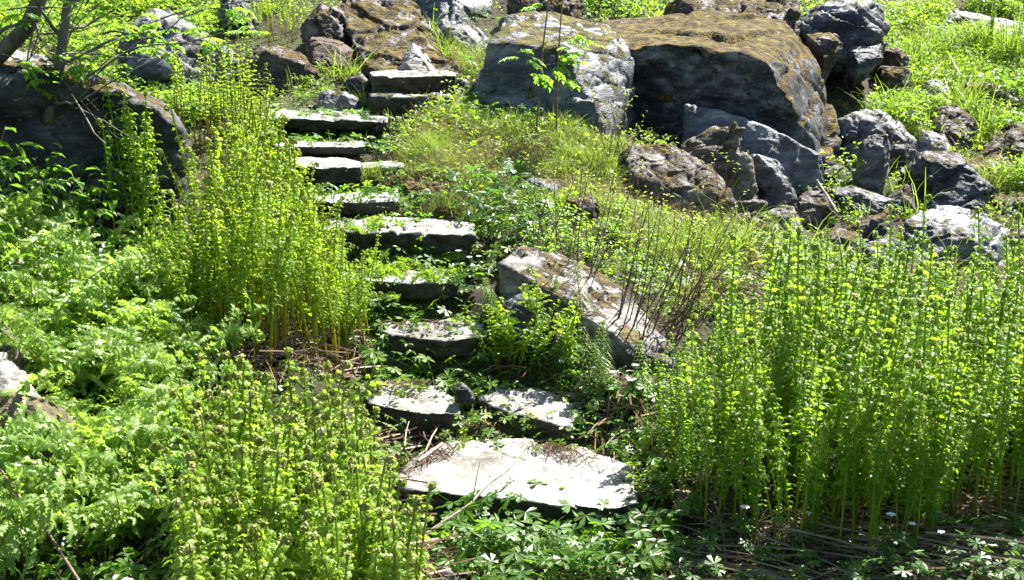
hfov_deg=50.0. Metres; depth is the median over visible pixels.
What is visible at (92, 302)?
fern plant
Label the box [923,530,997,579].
cranesbill plant
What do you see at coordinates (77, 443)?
fern plant
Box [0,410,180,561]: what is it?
fern plant
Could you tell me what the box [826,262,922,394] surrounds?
fern plant
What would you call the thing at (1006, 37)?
fern plant
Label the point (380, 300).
fern plant
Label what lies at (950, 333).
fern plant
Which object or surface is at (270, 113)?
fern plant
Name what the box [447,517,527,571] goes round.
cranesbill plant
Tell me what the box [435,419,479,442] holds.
herb plant
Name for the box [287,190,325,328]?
fern plant
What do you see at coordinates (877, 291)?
fern plant
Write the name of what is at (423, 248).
herb plant
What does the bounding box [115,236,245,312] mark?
fern plant
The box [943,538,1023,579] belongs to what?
cranesbill plant
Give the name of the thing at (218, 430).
fern plant
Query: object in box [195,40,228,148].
fern plant
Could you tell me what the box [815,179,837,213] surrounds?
broken stick
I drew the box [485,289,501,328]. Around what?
horsetail
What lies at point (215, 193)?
fern plant
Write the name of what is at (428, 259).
herb plant
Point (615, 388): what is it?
white anemone
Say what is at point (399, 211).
grass tuft
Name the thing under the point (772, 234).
fern plant
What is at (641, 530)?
cranesbill plant
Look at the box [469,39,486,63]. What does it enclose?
twiggy shrub
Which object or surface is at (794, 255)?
herb plant
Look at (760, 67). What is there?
boulder
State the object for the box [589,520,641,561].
cranesbill plant
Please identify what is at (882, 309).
fern plant
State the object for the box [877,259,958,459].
fern plant
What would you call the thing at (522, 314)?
boulder
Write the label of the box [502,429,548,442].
herb plant
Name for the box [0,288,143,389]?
fern plant
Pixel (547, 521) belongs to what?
cranesbill plant
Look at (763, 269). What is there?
herb plant
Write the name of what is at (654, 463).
herb plant
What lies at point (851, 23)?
boulder
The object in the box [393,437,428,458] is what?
herb plant
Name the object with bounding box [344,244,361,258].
herb plant
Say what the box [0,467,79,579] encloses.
leaning stalk
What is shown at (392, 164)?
step stone
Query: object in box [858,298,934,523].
fern plant
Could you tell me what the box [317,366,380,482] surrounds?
fern plant
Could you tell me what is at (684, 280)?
leafy herb
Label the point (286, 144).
fern plant
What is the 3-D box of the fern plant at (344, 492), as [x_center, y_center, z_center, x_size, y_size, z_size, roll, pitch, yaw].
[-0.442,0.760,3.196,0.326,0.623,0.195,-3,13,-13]
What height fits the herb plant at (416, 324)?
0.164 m
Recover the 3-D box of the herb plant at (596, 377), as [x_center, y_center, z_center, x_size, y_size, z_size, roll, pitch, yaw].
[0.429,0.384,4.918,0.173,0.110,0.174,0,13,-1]
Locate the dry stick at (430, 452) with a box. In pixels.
[417,442,443,462]
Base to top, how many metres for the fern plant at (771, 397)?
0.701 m
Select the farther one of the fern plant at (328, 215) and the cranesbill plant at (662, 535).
the fern plant at (328, 215)
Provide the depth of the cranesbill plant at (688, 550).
3.87 m
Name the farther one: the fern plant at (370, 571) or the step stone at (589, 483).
the step stone at (589, 483)
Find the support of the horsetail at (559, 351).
on the hillside
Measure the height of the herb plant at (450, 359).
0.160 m
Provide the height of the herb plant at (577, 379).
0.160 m
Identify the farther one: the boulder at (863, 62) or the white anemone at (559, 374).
the boulder at (863, 62)
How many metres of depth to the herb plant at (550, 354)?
5.04 m
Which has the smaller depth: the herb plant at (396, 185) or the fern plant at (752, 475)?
the fern plant at (752, 475)
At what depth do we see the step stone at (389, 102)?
7.74 m
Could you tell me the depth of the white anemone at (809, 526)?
3.83 m
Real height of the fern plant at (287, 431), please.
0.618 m
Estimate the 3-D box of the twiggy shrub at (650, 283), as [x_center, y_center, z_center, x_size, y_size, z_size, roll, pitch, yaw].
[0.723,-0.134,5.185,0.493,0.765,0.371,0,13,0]
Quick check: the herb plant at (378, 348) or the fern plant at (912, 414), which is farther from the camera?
the herb plant at (378, 348)
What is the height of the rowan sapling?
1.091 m
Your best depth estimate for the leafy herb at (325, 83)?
8.42 m
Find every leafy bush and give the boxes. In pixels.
[0,127,44,223]
[0,142,98,232]
[0,156,100,277]
[0,189,36,289]
[24,167,137,254]
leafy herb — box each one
[0,535,40,579]
[0,553,60,579]
[16,506,98,563]
[37,563,135,579]
[47,545,148,579]
[51,526,134,549]
[61,530,130,579]
[92,527,179,579]
[119,529,180,565]
[120,497,176,545]
[290,73,315,90]
[306,87,323,98]
[315,61,331,75]
[317,79,334,89]
[519,230,558,251]
[531,223,561,242]
[548,204,579,228]
[557,212,600,254]
[579,212,610,236]
[582,240,620,266]
[583,0,604,10]
[598,196,630,228]
[604,0,634,8]
[605,221,638,249]
[614,253,644,273]
[616,429,669,464]
[622,456,662,494]
[623,249,651,264]
[634,212,655,227]
[636,223,671,241]
[637,204,674,221]
[639,457,690,497]
[641,234,676,259]
[646,452,678,477]
[656,260,690,288]
[664,440,705,461]
[666,229,702,243]
[670,254,707,276]
[674,231,714,262]
[675,290,705,312]
[682,213,717,232]
[688,257,750,294]
[694,298,740,316]
[703,237,745,260]
[707,256,747,276]
[885,12,917,29]
[892,99,929,126]
[916,124,936,135]
[944,48,968,65]
[944,143,966,152]
[952,21,978,30]
[956,102,986,116]
[988,155,1023,185]
[1009,75,1023,96]
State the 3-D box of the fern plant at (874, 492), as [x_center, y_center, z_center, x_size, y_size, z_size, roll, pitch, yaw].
[1.243,0.512,3.743,0.203,0.897,0.273,-5,14,-22]
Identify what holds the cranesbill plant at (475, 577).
on the hillside
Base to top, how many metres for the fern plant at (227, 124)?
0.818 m
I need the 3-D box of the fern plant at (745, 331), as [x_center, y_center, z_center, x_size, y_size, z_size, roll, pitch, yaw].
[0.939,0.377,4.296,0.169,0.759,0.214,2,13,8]
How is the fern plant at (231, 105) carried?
on the hillside
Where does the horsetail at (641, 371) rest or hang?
on the hillside
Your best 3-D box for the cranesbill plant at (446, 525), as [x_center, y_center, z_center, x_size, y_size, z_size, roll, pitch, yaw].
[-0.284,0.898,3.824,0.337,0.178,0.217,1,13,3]
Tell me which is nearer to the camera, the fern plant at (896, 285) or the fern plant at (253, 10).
the fern plant at (896, 285)
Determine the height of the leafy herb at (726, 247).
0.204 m
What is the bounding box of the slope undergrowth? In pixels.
[0,0,1023,327]
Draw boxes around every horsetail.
[479,278,492,317]
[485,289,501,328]
[543,326,567,374]
[549,277,558,288]
[570,264,590,311]
[576,323,603,384]
[584,320,614,385]
[586,341,622,393]
[630,337,656,401]
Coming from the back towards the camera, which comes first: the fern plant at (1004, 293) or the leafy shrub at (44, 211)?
the leafy shrub at (44, 211)
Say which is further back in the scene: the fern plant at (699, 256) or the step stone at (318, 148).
the step stone at (318, 148)
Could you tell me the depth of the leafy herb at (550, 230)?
6.04 m
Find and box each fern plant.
[0,187,80,302]
[0,193,87,281]
[0,197,64,264]
[0,214,84,258]
[0,241,36,298]
[0,248,150,332]
[0,279,110,367]
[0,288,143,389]
[0,300,156,400]
[0,363,73,451]
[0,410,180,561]
[0,414,149,517]
[0,416,76,500]
[0,428,104,568]
[0,458,113,579]
[7,246,178,333]
[12,227,109,297]
[16,208,114,239]
[18,417,202,542]
[27,378,160,445]
[28,191,89,256]
[29,212,109,288]
[29,297,193,403]
[38,364,201,440]
[49,239,198,305]
[49,397,187,494]
[67,258,209,349]
[68,310,201,393]
[69,280,197,341]
[69,359,245,475]
[70,390,234,512]
[72,211,157,258]
[81,239,173,326]
[93,310,258,411]
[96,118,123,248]
[99,78,155,244]
[115,91,174,256]
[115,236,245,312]
[135,293,268,381]
[141,190,197,335]
[144,189,197,318]
[149,485,247,579]
[151,441,221,576]
[158,104,230,311]
[161,477,293,579]
[167,37,186,126]
[167,194,201,315]
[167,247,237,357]
[169,352,276,458]
[170,58,202,155]
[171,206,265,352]
[172,133,238,236]
[173,136,225,293]
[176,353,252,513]
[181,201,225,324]
[181,201,237,324]
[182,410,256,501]
[190,389,239,575]
[190,389,272,578]
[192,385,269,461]
[194,41,218,130]
[194,190,250,346]
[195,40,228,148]
[197,64,222,161]
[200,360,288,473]
[200,425,295,579]
[202,135,259,300]
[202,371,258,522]
[204,152,269,312]
[206,115,290,303]
[207,172,275,361]
[208,109,269,219]
[215,55,258,153]
[215,451,315,579]
[216,34,247,133]
[216,158,308,324]
[217,126,265,276]
[218,121,271,161]
[219,97,265,129]
[221,410,301,576]
[224,84,278,122]
[224,148,304,357]
[225,30,253,123]
[228,119,272,157]
[229,160,280,334]
[230,95,280,232]
[231,126,294,165]
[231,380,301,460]
[231,432,274,567]
[232,518,299,579]
[236,145,284,191]
[237,103,283,140]
[238,183,322,358]
[239,167,299,367]
[240,120,297,212]
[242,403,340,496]
[243,0,272,38]
[243,156,314,191]
[244,62,273,147]
[245,105,283,152]
[247,157,312,311]
[247,474,352,579]
[251,146,308,271]
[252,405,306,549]
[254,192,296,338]
[254,417,315,572]
[254,426,330,579]
[255,0,281,44]
[255,196,344,369]
[257,178,280,320]
[258,131,300,199]
[260,178,283,279]
[262,185,320,316]
[263,144,301,173]
[264,441,352,579]
[265,189,334,226]
[271,157,303,289]
[272,250,333,352]
[273,138,305,220]
[274,431,354,525]
[276,0,303,46]
[277,0,296,35]
[277,182,329,212]
[278,162,324,281]
[279,212,331,339]
[279,347,339,457]
[284,397,346,487]
[286,0,308,38]
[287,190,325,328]
[288,360,353,461]
[294,229,377,358]
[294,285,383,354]
[296,175,326,258]
[300,199,342,244]
[300,513,359,579]
[301,456,425,579]
[302,454,414,579]
[303,176,340,327]
[303,195,345,321]
[303,404,386,553]
[303,453,375,575]
[306,268,376,328]
[310,196,344,308]
[310,226,351,340]
[312,408,368,522]
[316,385,391,502]
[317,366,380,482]
[321,217,354,278]
[324,224,383,332]
[324,278,395,336]
[327,250,369,347]
[328,444,408,579]
[341,211,393,237]
[341,263,400,309]
[346,247,420,276]
[350,498,407,579]
[369,256,432,283]
[373,477,437,579]
[395,220,449,242]
[407,259,467,302]
[454,297,540,375]
[483,304,560,376]
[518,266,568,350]
[551,297,582,382]
[639,340,679,467]
[652,321,724,443]
[660,376,705,493]
[663,385,720,514]
[667,332,717,460]
[668,313,764,489]
[677,329,730,428]
[686,321,772,507]
[693,335,760,534]
[697,254,760,407]
[713,286,806,441]
[714,233,774,422]
[723,338,811,526]
[724,336,771,548]
[729,293,768,465]
[733,232,787,352]
[735,242,796,423]
[737,298,808,481]
[738,335,835,560]
[743,308,811,501]
[746,249,783,468]
[747,374,831,536]
[759,279,819,453]
[762,232,813,405]
[773,256,868,424]
[774,231,816,386]
[775,225,851,482]
[777,216,843,420]
[780,339,837,505]
[786,260,841,354]
[799,344,872,562]
[804,232,851,374]
[804,242,881,451]
[807,314,851,466]
[817,286,909,535]
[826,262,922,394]
[829,293,921,516]
[833,244,874,397]
[836,280,893,387]
[837,311,922,554]
[841,298,910,471]
[848,393,908,537]
[855,220,882,370]
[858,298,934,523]
[860,252,940,507]
[861,204,928,356]
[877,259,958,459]
[878,244,943,433]
[881,267,918,331]
[881,355,943,502]
[882,229,920,372]
[891,294,968,543]
[893,255,918,358]
[893,288,952,471]
[899,393,971,558]
[906,345,969,532]
[908,276,979,410]
[913,194,954,340]
[914,297,957,392]
[921,298,982,511]
[926,320,1009,506]
[928,327,1005,531]
[932,245,962,343]
[933,314,1023,483]
[934,261,999,379]
[935,258,1023,447]
[938,271,975,420]
[940,267,1023,409]
[957,343,1023,487]
[958,206,1023,422]
[961,251,1021,372]
[965,306,1023,513]
[969,259,1023,469]
[970,287,1023,409]
[975,0,1000,52]
[979,264,1000,380]
[984,291,1023,472]
[985,319,1023,531]
[993,329,1023,506]
[994,234,1023,325]
[997,11,1023,62]
[998,269,1023,385]
[1000,288,1023,437]
[1004,212,1023,427]
[1010,6,1023,52]
[1016,348,1023,379]
[1016,388,1023,432]
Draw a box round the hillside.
[0,0,1023,579]
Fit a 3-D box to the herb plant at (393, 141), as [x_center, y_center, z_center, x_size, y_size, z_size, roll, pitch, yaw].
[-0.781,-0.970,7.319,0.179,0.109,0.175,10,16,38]
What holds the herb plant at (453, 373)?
on the hillside
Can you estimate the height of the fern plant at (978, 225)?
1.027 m
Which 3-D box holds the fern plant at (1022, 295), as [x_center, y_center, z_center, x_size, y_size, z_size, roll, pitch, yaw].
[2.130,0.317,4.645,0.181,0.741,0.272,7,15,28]
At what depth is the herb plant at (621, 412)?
4.67 m
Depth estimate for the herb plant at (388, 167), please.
6.82 m
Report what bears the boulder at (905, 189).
on the hillside
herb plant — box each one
[268,136,301,151]
[291,133,322,140]
[296,130,324,137]
[298,111,329,117]
[300,133,340,141]
[306,107,336,114]
[306,137,326,142]
[311,183,352,194]
[314,131,336,141]
[315,187,345,194]
[317,129,335,139]
[325,218,354,238]
[328,138,356,141]
[336,132,377,149]
[340,329,385,356]
[342,108,361,113]
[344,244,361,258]
[344,367,419,401]
[345,252,364,265]
[348,185,380,196]
[349,130,374,139]
[350,371,395,397]
[354,194,372,201]
[354,295,398,322]
[355,133,383,150]
[356,210,384,220]
[358,108,388,115]
[359,171,377,182]
[359,313,392,337]
[360,131,395,151]
[360,248,420,270]
[361,183,375,192]
[361,347,429,380]
[362,111,393,119]
[362,180,400,192]
[363,422,413,458]
[366,306,414,330]
[367,188,405,207]
[368,139,388,152]
[368,141,386,157]
[369,183,406,204]
[369,220,409,226]
[369,316,408,346]
[370,159,396,175]
[371,245,423,267]
[371,308,395,322]
[373,345,405,365]
[375,358,427,397]
[376,184,407,195]
[376,359,429,383]
[377,135,400,150]
[379,167,408,184]
[380,443,418,468]
[383,138,407,150]
[384,145,405,155]
[385,414,410,432]
[387,255,431,270]
[389,125,410,140]
[389,210,432,220]
[392,195,421,213]
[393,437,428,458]
[395,316,452,334]
[397,160,430,173]
[398,179,426,207]
[399,188,436,209]
[399,339,434,365]
[400,253,453,270]
[402,259,435,279]
[402,299,451,321]
[404,354,478,393]
[410,240,432,250]
[410,255,452,268]
[411,367,462,390]
[412,368,445,384]
[417,195,449,209]
[421,248,482,268]
[424,299,475,320]
[427,172,456,180]
[433,263,473,286]
[435,372,488,398]
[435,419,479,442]
[436,258,475,278]
[436,316,490,338]
[438,427,492,450]
[439,287,465,308]
[442,303,489,322]
[442,402,491,431]
[443,355,491,384]
[448,258,489,278]
[449,268,489,293]
[450,374,498,403]
[455,350,493,369]
[460,377,509,408]
[466,249,496,278]
[469,347,507,365]
[470,312,491,331]
[470,406,494,424]
[471,229,512,264]
[474,366,525,389]
[474,426,500,441]
[482,428,505,457]
[488,324,504,345]
[493,398,533,427]
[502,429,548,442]
[507,342,549,373]
[519,409,555,430]
[527,424,575,444]
[529,371,564,391]
[536,330,573,352]
[540,343,589,375]
[544,432,592,449]
[545,382,585,402]
[555,368,615,403]
[555,371,587,390]
[566,399,601,422]
[573,412,614,436]
[579,378,617,404]
[584,429,637,457]
[588,364,627,384]
[592,379,630,400]
[595,398,623,414]
[596,418,620,436]
[599,377,650,402]
[608,419,649,440]
[610,378,657,410]
[610,407,643,426]
[615,434,641,454]
[616,444,655,468]
[624,386,657,408]
[626,368,672,398]
[627,451,684,473]
[630,415,656,428]
[630,420,677,447]
[630,473,674,498]
[633,421,662,438]
[644,399,676,420]
[650,415,700,441]
[651,468,675,488]
[653,374,690,395]
[653,447,681,469]
[662,435,703,455]
[663,448,705,471]
[731,224,775,254]
[736,246,766,280]
[753,247,796,265]
[756,257,792,281]
[757,225,795,249]
[762,210,802,237]
[772,239,812,261]
[779,224,825,247]
[822,251,856,281]
[824,238,867,265]
[829,240,857,255]
[847,247,894,272]
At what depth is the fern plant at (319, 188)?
6.21 m
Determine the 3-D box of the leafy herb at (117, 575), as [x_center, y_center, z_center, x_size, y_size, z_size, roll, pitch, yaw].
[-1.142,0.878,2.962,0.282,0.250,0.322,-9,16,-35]
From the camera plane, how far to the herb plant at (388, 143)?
7.36 m
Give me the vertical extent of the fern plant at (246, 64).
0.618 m
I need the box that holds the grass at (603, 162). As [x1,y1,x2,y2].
[9,0,1023,579]
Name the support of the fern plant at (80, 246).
on the hillside
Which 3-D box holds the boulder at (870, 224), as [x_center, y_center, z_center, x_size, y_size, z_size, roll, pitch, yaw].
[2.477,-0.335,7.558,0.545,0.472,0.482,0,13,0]
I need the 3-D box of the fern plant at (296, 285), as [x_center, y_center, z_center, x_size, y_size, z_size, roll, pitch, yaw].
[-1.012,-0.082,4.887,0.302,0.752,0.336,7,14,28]
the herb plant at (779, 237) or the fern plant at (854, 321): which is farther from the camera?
the herb plant at (779, 237)
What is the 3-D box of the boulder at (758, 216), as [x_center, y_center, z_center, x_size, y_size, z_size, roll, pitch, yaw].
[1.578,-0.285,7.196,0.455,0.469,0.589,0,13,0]
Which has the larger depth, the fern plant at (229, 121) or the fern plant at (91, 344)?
the fern plant at (229, 121)
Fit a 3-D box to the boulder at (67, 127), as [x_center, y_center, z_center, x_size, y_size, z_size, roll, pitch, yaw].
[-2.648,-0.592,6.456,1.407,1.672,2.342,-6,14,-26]
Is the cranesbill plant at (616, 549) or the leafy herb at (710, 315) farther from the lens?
the leafy herb at (710, 315)
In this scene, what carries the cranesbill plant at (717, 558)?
on the hillside
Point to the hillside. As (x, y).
(474, 296)
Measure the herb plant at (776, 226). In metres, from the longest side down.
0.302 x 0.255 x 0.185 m
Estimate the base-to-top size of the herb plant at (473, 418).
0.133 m
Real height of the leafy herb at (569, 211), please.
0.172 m
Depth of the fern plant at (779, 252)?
4.40 m
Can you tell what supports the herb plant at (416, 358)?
on the hillside
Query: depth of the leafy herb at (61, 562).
3.15 m
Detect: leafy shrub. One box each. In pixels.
[0,151,30,198]
[0,188,31,209]
[25,193,93,220]
[820,148,865,185]
[883,171,901,195]
[978,64,1023,95]
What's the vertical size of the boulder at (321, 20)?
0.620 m
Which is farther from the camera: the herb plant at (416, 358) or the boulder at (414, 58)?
the boulder at (414, 58)
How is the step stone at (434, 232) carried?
on the hillside
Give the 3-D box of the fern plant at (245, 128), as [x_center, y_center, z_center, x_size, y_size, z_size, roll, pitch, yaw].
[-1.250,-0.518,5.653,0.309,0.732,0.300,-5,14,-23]
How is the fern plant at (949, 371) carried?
on the hillside
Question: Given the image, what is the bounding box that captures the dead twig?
[71,94,139,143]
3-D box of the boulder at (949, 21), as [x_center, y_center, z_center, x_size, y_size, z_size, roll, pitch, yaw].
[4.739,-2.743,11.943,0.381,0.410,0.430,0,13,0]
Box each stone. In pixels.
[256,108,387,132]
[264,103,313,108]
[273,141,365,154]
[286,157,361,186]
[312,191,399,215]
[315,90,360,111]
[318,215,476,265]
[341,270,458,299]
[344,73,370,97]
[357,379,460,431]
[361,161,404,175]
[368,69,455,95]
[368,92,452,120]
[383,322,484,358]
[395,438,637,540]
[435,567,457,579]
[437,318,455,326]
[454,382,474,402]
[456,78,468,88]
[477,387,580,445]
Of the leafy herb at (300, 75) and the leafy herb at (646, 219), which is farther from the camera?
the leafy herb at (300, 75)
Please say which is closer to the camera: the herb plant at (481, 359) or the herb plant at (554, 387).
the herb plant at (554, 387)
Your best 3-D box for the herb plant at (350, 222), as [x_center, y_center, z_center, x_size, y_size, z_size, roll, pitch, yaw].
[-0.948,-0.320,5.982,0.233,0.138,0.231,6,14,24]
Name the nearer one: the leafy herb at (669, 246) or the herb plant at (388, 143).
the leafy herb at (669, 246)
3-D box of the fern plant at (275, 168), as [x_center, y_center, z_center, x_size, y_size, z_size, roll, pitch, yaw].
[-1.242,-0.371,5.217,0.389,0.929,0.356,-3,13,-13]
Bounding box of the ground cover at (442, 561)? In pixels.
[2,45,1023,579]
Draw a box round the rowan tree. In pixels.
[0,0,272,139]
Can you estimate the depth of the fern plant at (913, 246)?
4.76 m
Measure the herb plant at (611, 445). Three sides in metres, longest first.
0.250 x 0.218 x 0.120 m
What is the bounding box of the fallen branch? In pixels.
[426,440,530,533]
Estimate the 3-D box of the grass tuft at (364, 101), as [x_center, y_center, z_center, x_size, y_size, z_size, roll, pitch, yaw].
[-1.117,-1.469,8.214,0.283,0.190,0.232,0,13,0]
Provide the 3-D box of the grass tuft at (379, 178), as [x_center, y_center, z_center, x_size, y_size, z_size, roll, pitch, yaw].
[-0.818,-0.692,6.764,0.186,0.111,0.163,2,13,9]
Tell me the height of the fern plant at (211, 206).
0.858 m
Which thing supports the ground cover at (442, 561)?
on the hillside
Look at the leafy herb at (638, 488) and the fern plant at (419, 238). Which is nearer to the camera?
the leafy herb at (638, 488)
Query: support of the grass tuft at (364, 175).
on the hillside
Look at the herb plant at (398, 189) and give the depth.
6.57 m
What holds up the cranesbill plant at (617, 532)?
on the hillside
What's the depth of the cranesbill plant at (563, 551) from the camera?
3.65 m
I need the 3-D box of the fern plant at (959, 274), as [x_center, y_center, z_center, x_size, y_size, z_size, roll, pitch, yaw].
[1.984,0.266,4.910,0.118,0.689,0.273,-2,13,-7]
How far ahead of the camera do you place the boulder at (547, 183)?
6.64 m
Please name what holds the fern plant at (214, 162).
on the hillside
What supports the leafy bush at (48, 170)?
on the hillside
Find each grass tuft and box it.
[353,86,366,105]
[358,157,378,181]
[364,160,381,177]
[370,158,390,176]
[371,170,384,184]
[374,109,407,130]
[387,109,405,128]
[390,188,413,213]
[414,188,437,215]
[424,198,438,212]
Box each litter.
[132,210,1023,579]
[364,318,610,478]
[486,467,532,519]
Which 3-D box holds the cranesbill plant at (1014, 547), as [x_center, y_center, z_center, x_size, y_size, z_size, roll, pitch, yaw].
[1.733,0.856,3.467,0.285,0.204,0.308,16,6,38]
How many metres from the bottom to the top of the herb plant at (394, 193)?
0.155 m
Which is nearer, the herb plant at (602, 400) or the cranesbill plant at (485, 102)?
the herb plant at (602, 400)
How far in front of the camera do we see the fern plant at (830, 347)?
3.77 m
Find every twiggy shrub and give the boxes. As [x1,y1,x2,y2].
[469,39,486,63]
[521,149,579,255]
[567,138,646,276]
[591,85,647,170]
[616,183,717,335]
[649,203,757,339]
[669,269,748,354]
[692,150,748,228]
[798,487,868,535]
[950,17,971,46]
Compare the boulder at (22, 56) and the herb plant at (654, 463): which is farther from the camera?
the boulder at (22, 56)
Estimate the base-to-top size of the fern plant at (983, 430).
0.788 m
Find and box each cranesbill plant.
[389,513,475,566]
[406,498,467,537]
[409,511,437,527]
[418,527,468,558]
[423,488,502,529]
[429,506,512,560]
[432,542,491,576]
[435,510,455,522]
[442,509,503,544]
[444,164,505,201]
[446,201,502,239]
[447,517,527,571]
[450,189,495,222]
[451,519,547,579]
[454,100,488,118]
[454,560,506,579]
[456,530,511,573]
[459,517,559,575]
[460,55,484,78]
[460,489,516,541]
[463,165,515,193]
[466,90,499,112]
[468,165,529,205]
[468,188,533,228]
[475,513,542,545]
[477,163,518,183]
[480,553,556,579]
[481,156,526,181]
[481,214,539,248]
[481,526,534,551]
[484,102,517,120]
[484,517,577,570]
[494,192,537,220]
[495,521,605,579]
[497,480,578,525]
[500,527,580,579]
[505,199,556,228]
[506,177,546,203]
[508,184,554,207]
[518,103,546,119]
[520,514,572,548]
[524,550,601,579]
[527,518,614,555]
[531,486,614,540]
[541,510,618,554]
[545,538,619,579]
[558,523,643,579]
[561,498,640,537]
[575,512,662,567]
[576,519,643,546]
[584,539,668,579]
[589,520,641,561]
[609,507,690,548]
[611,527,679,570]
[617,555,685,579]
[624,499,725,561]
[625,490,668,526]
[630,487,707,535]
[636,524,721,579]
[653,555,726,579]
[659,532,706,562]
[675,551,727,579]
[680,547,763,579]
[709,518,766,558]
[732,502,819,560]
[732,563,763,578]
[739,542,789,569]
[760,550,817,579]
[793,519,858,564]
[796,564,833,579]
[804,548,860,579]
[830,542,901,579]
[845,523,898,566]
[847,567,870,579]
[860,550,936,579]
[877,537,911,562]
[882,525,942,557]
[888,532,955,579]
[913,562,972,579]
[919,538,968,563]
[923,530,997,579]
[932,509,1008,550]
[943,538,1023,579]
[972,515,1023,552]
[981,548,1020,569]
[988,493,1023,536]
[992,559,1023,579]
[993,532,1023,555]
[1010,538,1023,553]
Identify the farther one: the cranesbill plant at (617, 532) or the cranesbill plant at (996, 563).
the cranesbill plant at (617, 532)
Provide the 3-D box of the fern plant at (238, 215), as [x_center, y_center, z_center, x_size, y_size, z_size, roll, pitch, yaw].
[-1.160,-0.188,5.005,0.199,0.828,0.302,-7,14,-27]
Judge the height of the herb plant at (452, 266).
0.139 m
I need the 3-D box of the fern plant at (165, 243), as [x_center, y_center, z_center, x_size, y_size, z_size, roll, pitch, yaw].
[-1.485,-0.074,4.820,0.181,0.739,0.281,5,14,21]
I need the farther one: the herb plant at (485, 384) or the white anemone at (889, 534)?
the herb plant at (485, 384)
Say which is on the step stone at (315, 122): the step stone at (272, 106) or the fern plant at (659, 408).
the step stone at (272, 106)
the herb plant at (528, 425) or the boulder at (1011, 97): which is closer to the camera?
the herb plant at (528, 425)
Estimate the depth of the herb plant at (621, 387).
4.76 m
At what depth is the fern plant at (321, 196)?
5.98 m
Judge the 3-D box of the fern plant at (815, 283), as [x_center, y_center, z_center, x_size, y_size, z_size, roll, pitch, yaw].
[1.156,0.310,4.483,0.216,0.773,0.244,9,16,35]
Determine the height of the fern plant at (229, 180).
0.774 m
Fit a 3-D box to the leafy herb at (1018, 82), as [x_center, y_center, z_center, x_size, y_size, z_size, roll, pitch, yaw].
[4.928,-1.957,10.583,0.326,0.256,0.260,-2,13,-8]
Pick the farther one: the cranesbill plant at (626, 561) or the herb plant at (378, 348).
the herb plant at (378, 348)
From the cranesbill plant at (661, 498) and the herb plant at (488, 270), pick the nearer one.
the cranesbill plant at (661, 498)
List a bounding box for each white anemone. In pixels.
[454,250,465,271]
[465,256,474,283]
[475,255,483,286]
[553,360,565,393]
[588,366,598,389]
[606,370,620,412]
[622,379,635,419]
[627,364,638,404]
[630,378,639,394]
[733,505,754,557]
[802,511,813,530]
[880,512,899,558]
[901,522,917,556]
[931,530,947,564]
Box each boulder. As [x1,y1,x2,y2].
[0,52,190,245]
[0,321,37,391]
[0,352,39,395]
[0,389,82,500]
[7,49,48,64]
[116,8,242,102]
[218,0,264,36]
[241,45,325,96]
[300,2,351,56]
[308,37,357,76]
[340,0,460,77]
[397,42,436,71]
[400,177,458,206]
[412,0,492,27]
[432,20,489,54]
[471,11,635,139]
[497,245,675,374]
[500,290,547,356]
[506,0,585,19]
[519,176,558,196]
[566,194,599,220]
[602,11,842,168]
[617,144,738,222]
[663,0,800,36]
[681,104,824,195]
[681,121,767,212]
[730,210,781,245]
[750,154,797,215]
[769,205,805,236]
[794,186,837,231]
[798,0,890,79]
[805,32,842,83]
[805,227,861,256]
[824,158,854,186]
[826,185,900,217]
[837,109,918,169]
[842,43,882,89]
[846,207,904,243]
[853,134,890,195]
[857,234,908,268]
[870,47,908,83]
[872,66,911,97]
[889,184,920,215]
[898,150,994,214]
[903,205,1011,266]
[915,130,950,152]
[919,79,950,107]
[927,104,976,148]
[936,19,956,35]
[943,10,1023,42]
[964,81,1023,120]
[966,152,1023,182]
[982,123,1023,160]
[991,192,1023,219]
[1007,226,1023,254]
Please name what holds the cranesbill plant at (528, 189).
on the hillside
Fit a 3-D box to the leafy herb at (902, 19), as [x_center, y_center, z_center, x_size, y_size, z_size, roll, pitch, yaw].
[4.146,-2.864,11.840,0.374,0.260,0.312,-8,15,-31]
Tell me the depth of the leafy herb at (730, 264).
5.95 m
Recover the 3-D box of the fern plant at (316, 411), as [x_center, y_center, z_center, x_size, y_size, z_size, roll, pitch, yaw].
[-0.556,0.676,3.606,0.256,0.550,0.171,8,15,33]
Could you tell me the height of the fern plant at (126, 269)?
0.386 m
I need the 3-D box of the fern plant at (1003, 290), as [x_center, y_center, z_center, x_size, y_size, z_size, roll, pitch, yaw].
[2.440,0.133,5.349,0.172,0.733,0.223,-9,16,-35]
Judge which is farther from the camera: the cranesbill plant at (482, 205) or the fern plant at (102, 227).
the cranesbill plant at (482, 205)
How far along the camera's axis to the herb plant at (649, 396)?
4.74 m
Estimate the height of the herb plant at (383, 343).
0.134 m
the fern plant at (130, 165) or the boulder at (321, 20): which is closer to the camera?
the fern plant at (130, 165)
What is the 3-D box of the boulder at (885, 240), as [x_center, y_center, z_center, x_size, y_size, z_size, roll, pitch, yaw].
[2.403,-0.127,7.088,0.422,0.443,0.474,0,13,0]
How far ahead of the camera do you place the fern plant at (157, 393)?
3.97 m
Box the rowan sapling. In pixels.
[499,0,604,130]
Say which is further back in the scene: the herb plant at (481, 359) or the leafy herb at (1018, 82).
the leafy herb at (1018, 82)
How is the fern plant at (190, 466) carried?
on the hillside
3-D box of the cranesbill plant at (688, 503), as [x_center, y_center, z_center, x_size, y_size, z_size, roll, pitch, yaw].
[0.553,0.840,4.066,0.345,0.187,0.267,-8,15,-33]
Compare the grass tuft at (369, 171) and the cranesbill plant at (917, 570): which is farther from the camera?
the grass tuft at (369, 171)
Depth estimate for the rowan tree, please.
5.34 m

